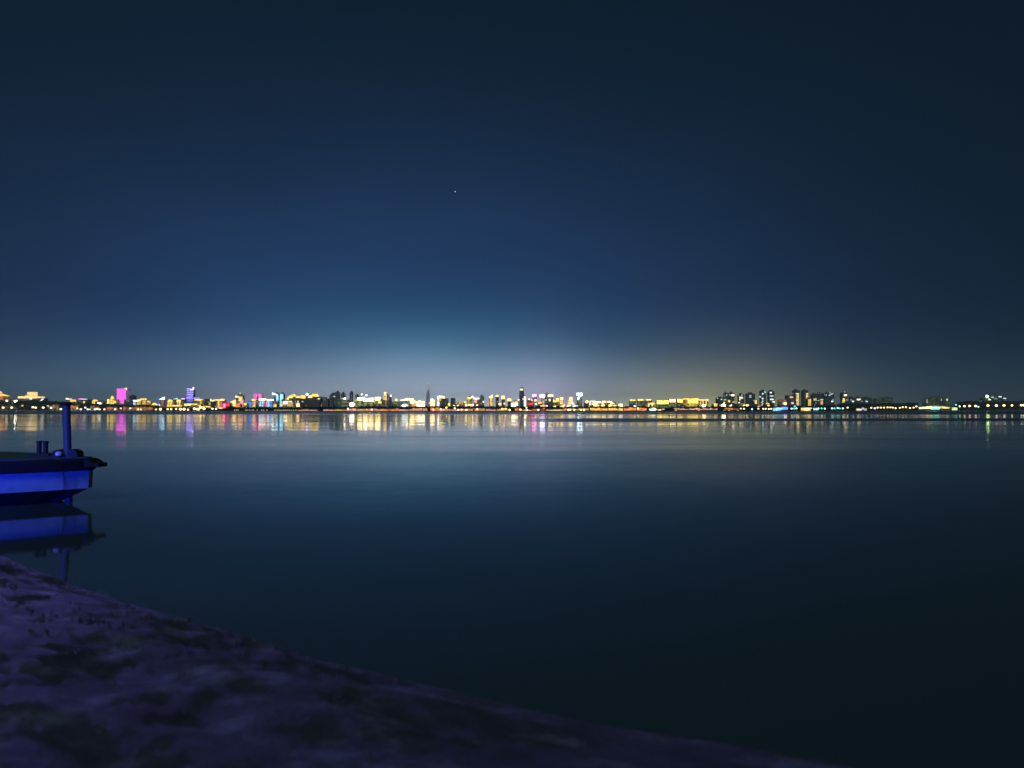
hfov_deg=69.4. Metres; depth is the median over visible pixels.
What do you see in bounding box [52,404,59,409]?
waterside arcade
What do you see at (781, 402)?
apartment block
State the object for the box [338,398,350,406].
apartment block
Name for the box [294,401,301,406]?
building
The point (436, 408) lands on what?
waterside arcade
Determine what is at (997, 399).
hilltop building
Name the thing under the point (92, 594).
gravel
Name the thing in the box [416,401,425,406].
office tower
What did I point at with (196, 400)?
apartment block
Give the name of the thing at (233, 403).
hotel
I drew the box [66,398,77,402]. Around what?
building
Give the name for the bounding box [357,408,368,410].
waterside arcade
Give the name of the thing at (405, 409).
waterside arcade
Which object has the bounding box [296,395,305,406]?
hotel
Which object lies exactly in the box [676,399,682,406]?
apartment block
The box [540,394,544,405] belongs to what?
office tower
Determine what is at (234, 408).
lakeside wood
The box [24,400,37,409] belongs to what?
building
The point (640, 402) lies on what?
apartment block
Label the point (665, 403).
apartment block
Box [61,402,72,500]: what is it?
mooring pile
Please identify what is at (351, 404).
building
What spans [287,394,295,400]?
hotel
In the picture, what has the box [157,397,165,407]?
office tower
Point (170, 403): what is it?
hotel
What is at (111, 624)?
rocks
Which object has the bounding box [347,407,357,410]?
waterside arcade
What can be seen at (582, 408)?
waterside arcade
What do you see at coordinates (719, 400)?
apartment block
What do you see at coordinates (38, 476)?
moored boat
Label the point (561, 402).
office tower
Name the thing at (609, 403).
station building
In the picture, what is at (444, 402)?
apartment tower
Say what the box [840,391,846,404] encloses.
apartment tower
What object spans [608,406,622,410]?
waterside arcade
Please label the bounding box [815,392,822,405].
apartment tower
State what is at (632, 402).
apartment block
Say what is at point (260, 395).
office tower
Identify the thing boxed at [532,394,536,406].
office tower
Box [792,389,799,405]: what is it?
apartment tower
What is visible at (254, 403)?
hotel
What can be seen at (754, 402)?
apartment block
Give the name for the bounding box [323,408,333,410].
waterside arcade
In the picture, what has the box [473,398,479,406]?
office tower
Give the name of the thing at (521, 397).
skyscraper
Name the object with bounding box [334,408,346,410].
waterside arcade
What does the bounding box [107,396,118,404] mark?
pavilion
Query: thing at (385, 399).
office tower
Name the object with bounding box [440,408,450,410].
waterside arcade
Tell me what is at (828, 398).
apartment tower
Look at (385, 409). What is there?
waterside arcade
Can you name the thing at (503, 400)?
office tower
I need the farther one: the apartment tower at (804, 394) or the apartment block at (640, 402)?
the apartment tower at (804, 394)
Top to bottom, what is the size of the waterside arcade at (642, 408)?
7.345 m
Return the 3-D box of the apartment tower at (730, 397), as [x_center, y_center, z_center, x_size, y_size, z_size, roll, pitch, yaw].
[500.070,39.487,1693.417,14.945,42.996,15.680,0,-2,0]
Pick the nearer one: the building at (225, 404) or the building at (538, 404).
the building at (538, 404)
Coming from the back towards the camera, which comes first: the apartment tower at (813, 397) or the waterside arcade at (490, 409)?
the apartment tower at (813, 397)
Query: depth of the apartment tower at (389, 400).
1632.21 m
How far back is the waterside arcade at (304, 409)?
1246.41 m
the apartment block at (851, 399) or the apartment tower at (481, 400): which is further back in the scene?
the apartment block at (851, 399)
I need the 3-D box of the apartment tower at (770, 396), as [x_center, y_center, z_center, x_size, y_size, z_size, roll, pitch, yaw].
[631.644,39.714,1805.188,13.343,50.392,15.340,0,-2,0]
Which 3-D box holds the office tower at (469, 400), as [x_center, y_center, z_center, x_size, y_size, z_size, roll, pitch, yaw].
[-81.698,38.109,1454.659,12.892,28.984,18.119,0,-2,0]
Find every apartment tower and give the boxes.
[322,397,329,407]
[329,395,334,406]
[335,391,339,406]
[341,392,345,398]
[388,395,391,406]
[441,398,448,406]
[450,398,455,403]
[479,395,483,405]
[545,392,548,405]
[548,395,552,406]
[723,392,727,403]
[728,392,733,403]
[737,393,743,405]
[745,392,754,405]
[759,390,765,406]
[767,390,774,406]
[785,395,794,405]
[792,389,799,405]
[801,389,807,405]
[810,393,816,405]
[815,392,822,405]
[822,392,834,405]
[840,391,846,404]
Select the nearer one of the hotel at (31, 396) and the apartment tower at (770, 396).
the apartment tower at (770, 396)
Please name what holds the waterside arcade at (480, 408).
on the ground at (129, 410)
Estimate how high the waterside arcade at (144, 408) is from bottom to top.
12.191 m
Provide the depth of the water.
12.81 m
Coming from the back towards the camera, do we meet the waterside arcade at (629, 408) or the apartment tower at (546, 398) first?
the apartment tower at (546, 398)
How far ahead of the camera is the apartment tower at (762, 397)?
1780.41 m
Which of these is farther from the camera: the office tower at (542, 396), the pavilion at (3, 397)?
the pavilion at (3, 397)
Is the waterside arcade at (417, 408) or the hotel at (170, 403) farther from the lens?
the hotel at (170, 403)
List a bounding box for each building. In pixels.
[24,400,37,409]
[38,398,47,409]
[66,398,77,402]
[77,398,91,403]
[95,400,106,404]
[133,398,149,404]
[183,404,204,408]
[222,402,230,408]
[273,401,278,406]
[283,401,294,407]
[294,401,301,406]
[349,402,357,406]
[392,399,399,406]
[458,401,466,406]
[535,402,541,406]
[589,401,600,406]
[601,401,606,406]
[607,401,616,406]
[646,403,655,407]
[739,403,749,406]
[980,395,993,401]
[993,396,1005,409]
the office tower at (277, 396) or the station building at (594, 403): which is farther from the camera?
the office tower at (277, 396)
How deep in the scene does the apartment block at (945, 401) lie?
2901.03 m
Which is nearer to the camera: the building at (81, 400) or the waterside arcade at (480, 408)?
the waterside arcade at (480, 408)
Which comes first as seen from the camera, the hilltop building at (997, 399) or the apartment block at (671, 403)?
the apartment block at (671, 403)
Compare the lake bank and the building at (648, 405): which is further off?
the building at (648, 405)
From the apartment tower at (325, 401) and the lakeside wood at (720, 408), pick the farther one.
the apartment tower at (325, 401)
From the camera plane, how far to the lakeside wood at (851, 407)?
1798.48 m
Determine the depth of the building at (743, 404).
1437.45 m
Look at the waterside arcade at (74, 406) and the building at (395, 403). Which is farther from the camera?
the waterside arcade at (74, 406)
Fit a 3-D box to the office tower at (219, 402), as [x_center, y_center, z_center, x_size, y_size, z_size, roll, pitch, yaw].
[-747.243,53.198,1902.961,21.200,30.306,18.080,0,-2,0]
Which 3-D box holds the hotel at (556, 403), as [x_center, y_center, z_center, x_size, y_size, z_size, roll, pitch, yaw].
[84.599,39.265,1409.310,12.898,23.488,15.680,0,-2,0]
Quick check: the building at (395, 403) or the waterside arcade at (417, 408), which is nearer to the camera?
the waterside arcade at (417, 408)
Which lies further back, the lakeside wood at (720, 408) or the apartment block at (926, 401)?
the apartment block at (926, 401)
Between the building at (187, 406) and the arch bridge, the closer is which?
the building at (187, 406)
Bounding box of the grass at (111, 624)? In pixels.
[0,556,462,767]
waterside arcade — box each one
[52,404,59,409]
[71,404,79,409]
[90,406,98,409]
[107,406,118,409]
[123,406,132,409]
[132,406,141,410]
[141,406,153,410]
[298,408,309,410]
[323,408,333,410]
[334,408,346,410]
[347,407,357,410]
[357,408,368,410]
[368,408,379,410]
[380,408,391,410]
[399,408,411,410]
[412,407,422,410]
[430,406,439,410]
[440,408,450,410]
[474,407,484,410]
[486,408,495,410]
[546,408,562,410]
[563,407,574,410]
[576,407,588,410]
[589,406,607,410]
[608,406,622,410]
[623,406,635,410]
[636,406,646,410]
[674,407,694,410]
[695,407,717,410]
[723,407,737,410]
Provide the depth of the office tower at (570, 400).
1403.37 m
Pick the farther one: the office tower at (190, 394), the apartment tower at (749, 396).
the office tower at (190, 394)
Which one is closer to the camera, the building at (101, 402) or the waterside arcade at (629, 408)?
the waterside arcade at (629, 408)
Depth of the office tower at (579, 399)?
1525.49 m
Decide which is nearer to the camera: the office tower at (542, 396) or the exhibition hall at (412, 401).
the exhibition hall at (412, 401)
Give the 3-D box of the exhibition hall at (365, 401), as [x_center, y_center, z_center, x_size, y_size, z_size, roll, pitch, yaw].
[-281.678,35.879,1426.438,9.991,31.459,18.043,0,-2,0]
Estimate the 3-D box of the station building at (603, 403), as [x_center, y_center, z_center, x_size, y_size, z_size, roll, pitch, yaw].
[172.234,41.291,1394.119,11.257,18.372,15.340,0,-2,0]
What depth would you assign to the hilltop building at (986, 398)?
2897.16 m
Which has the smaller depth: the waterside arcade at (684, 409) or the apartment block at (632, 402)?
the waterside arcade at (684, 409)
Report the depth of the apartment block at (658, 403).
1413.26 m
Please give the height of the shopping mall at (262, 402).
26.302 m
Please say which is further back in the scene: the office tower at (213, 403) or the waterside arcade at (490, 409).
the office tower at (213, 403)
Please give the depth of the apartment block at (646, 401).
1472.57 m
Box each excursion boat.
[648,407,656,411]
[772,407,787,411]
[801,407,811,410]
[856,407,863,410]
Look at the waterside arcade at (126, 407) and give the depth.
2253.87 m
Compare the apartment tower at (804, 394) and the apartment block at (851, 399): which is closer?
the apartment tower at (804, 394)
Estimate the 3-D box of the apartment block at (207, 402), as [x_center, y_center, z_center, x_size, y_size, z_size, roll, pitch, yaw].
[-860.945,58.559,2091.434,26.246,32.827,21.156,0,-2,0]
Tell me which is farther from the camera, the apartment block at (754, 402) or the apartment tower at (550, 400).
the apartment block at (754, 402)
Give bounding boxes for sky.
[0,0,1023,409]
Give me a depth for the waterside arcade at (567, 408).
1117.83 m
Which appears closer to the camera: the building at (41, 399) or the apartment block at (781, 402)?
the apartment block at (781, 402)
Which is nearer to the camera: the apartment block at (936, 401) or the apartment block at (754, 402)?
the apartment block at (754, 402)
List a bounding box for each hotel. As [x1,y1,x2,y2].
[18,392,45,408]
[167,400,174,407]
[174,400,182,407]
[231,400,237,406]
[251,399,257,407]
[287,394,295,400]
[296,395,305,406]
[302,393,321,406]
[553,398,559,406]
[683,398,698,406]
[699,399,708,406]
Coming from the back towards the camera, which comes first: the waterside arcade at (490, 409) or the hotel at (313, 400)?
the hotel at (313, 400)
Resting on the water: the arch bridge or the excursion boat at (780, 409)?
the excursion boat at (780, 409)
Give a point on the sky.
(654, 200)
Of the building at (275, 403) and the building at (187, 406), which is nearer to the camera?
the building at (275, 403)
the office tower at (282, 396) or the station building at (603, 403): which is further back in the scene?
the office tower at (282, 396)
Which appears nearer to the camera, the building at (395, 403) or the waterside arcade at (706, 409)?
the waterside arcade at (706, 409)
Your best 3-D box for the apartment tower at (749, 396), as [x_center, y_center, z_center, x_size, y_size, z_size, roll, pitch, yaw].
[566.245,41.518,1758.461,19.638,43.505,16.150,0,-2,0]
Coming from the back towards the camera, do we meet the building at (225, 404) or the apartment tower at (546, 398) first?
the building at (225, 404)
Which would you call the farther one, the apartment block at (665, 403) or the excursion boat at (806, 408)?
the apartment block at (665, 403)
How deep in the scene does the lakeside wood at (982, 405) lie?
2533.31 m
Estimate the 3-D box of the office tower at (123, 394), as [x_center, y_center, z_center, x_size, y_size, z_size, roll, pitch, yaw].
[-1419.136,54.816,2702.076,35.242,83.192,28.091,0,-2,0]
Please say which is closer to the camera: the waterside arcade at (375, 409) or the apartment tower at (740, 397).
the waterside arcade at (375, 409)
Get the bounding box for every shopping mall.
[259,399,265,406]
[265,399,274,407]
[511,401,517,406]
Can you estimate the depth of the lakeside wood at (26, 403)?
2989.00 m
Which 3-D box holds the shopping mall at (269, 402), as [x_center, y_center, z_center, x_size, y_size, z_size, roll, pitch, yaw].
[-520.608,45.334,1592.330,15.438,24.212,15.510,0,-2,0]
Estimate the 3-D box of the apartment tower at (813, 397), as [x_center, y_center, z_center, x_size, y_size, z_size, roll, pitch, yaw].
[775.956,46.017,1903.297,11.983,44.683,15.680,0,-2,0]
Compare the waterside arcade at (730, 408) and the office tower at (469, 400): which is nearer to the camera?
the waterside arcade at (730, 408)
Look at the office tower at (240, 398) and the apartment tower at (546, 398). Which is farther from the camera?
the office tower at (240, 398)
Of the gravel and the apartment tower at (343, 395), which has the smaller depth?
the gravel
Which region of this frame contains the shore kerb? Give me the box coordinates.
[0,410,1023,411]
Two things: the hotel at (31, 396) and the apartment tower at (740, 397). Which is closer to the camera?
the apartment tower at (740, 397)
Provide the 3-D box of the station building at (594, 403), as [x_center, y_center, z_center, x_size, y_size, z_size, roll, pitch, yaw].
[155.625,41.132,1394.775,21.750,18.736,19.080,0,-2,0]
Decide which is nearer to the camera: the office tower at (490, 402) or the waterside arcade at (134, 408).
the office tower at (490, 402)
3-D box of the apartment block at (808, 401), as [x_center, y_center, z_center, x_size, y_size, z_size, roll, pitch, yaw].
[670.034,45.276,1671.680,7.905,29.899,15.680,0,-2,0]
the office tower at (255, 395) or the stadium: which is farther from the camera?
the office tower at (255, 395)
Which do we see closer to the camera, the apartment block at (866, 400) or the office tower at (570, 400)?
the office tower at (570, 400)
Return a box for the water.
[0,411,1023,767]
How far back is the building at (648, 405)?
1362.64 m
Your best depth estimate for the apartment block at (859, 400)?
2108.49 m
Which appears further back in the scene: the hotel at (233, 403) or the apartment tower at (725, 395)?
the hotel at (233, 403)
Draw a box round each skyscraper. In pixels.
[426,383,429,406]
[519,387,523,406]
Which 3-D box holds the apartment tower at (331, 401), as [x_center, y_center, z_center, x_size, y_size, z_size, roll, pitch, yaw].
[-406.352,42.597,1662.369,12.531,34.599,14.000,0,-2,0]
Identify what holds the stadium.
on the ground at (129, 410)
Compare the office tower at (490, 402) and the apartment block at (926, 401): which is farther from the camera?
the apartment block at (926, 401)
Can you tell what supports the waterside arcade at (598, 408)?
on the ground at (129, 410)
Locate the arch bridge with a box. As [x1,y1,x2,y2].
[919,406,950,410]
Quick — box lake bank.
[0,555,859,767]
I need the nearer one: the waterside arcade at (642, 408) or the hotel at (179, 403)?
the waterside arcade at (642, 408)
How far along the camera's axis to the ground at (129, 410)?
2306.25 m
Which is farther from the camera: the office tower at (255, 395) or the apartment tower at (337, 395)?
the office tower at (255, 395)
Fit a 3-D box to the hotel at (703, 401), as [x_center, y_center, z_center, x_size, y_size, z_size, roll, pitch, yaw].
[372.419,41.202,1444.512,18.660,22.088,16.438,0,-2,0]
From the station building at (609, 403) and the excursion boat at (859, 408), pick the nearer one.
the station building at (609, 403)
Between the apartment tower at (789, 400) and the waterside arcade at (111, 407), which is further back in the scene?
the waterside arcade at (111, 407)
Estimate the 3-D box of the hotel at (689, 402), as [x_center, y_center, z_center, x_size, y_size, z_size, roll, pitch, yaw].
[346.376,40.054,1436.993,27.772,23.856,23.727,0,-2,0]
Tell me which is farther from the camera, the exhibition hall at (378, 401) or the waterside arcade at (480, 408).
the exhibition hall at (378, 401)
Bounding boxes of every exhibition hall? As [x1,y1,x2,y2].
[357,394,362,406]
[363,394,367,406]
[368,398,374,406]
[375,397,382,406]
[409,398,416,406]
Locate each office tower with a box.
[117,388,129,404]
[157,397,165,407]
[186,387,195,403]
[210,399,215,408]
[216,399,226,408]
[235,392,244,404]
[253,392,257,399]
[258,392,263,406]
[272,392,279,406]
[280,392,284,406]
[383,392,387,407]
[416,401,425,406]
[429,399,435,405]
[437,395,444,406]
[467,396,473,406]
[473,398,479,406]
[487,395,492,407]
[495,395,498,405]
[499,396,504,406]
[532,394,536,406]
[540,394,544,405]
[560,396,563,406]
[567,397,572,406]
[576,393,581,406]
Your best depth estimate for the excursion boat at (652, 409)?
1085.62 m
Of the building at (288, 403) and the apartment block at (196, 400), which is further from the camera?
the apartment block at (196, 400)
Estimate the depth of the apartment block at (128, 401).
2567.11 m
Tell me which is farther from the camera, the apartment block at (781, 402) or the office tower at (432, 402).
the apartment block at (781, 402)
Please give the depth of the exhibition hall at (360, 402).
1423.44 m
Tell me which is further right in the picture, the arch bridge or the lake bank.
the arch bridge
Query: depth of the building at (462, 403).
1442.94 m
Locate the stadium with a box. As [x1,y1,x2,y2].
[400,398,408,405]
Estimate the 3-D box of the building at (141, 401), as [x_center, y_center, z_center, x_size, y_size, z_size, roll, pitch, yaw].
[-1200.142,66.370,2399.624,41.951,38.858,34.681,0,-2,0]
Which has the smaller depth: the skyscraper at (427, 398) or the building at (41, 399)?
the building at (41, 399)
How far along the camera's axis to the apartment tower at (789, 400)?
1820.69 m
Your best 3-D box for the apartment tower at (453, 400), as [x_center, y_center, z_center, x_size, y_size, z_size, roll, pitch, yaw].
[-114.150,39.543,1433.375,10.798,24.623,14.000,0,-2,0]
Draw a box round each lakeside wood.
[0,400,159,409]
[156,406,304,410]
[304,404,840,410]
[838,402,919,410]
[954,400,1023,409]
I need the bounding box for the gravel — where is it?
[1,575,309,720]
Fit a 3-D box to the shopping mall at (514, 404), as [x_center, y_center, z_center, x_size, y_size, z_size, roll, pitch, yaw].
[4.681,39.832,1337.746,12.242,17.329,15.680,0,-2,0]
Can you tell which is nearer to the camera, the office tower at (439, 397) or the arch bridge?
the office tower at (439, 397)
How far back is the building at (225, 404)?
1713.04 m
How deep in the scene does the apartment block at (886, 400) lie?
2478.89 m
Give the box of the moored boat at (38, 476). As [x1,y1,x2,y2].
[0,441,106,504]
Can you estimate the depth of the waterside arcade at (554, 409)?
1114.32 m
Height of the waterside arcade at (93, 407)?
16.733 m
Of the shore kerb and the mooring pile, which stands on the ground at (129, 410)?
the shore kerb
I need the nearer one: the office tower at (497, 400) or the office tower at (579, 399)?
the office tower at (497, 400)
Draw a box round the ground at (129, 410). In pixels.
[29,410,1008,411]
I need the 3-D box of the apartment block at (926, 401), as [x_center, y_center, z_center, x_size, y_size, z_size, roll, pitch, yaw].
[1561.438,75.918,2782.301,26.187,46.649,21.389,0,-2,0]
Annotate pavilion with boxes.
[0,391,10,409]
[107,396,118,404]
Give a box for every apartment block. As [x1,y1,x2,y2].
[124,399,132,405]
[194,398,199,403]
[204,399,210,406]
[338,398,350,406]
[629,399,635,405]
[637,399,643,405]
[644,399,651,405]
[655,400,662,407]
[662,400,668,407]
[668,399,674,406]
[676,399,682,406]
[715,397,724,403]
[751,400,757,406]
[777,400,786,406]
[806,397,810,405]
[847,396,855,403]
[856,397,862,403]
[862,397,871,403]
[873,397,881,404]
[882,397,892,409]
[922,398,931,409]
[929,396,940,409]
[941,397,950,409]

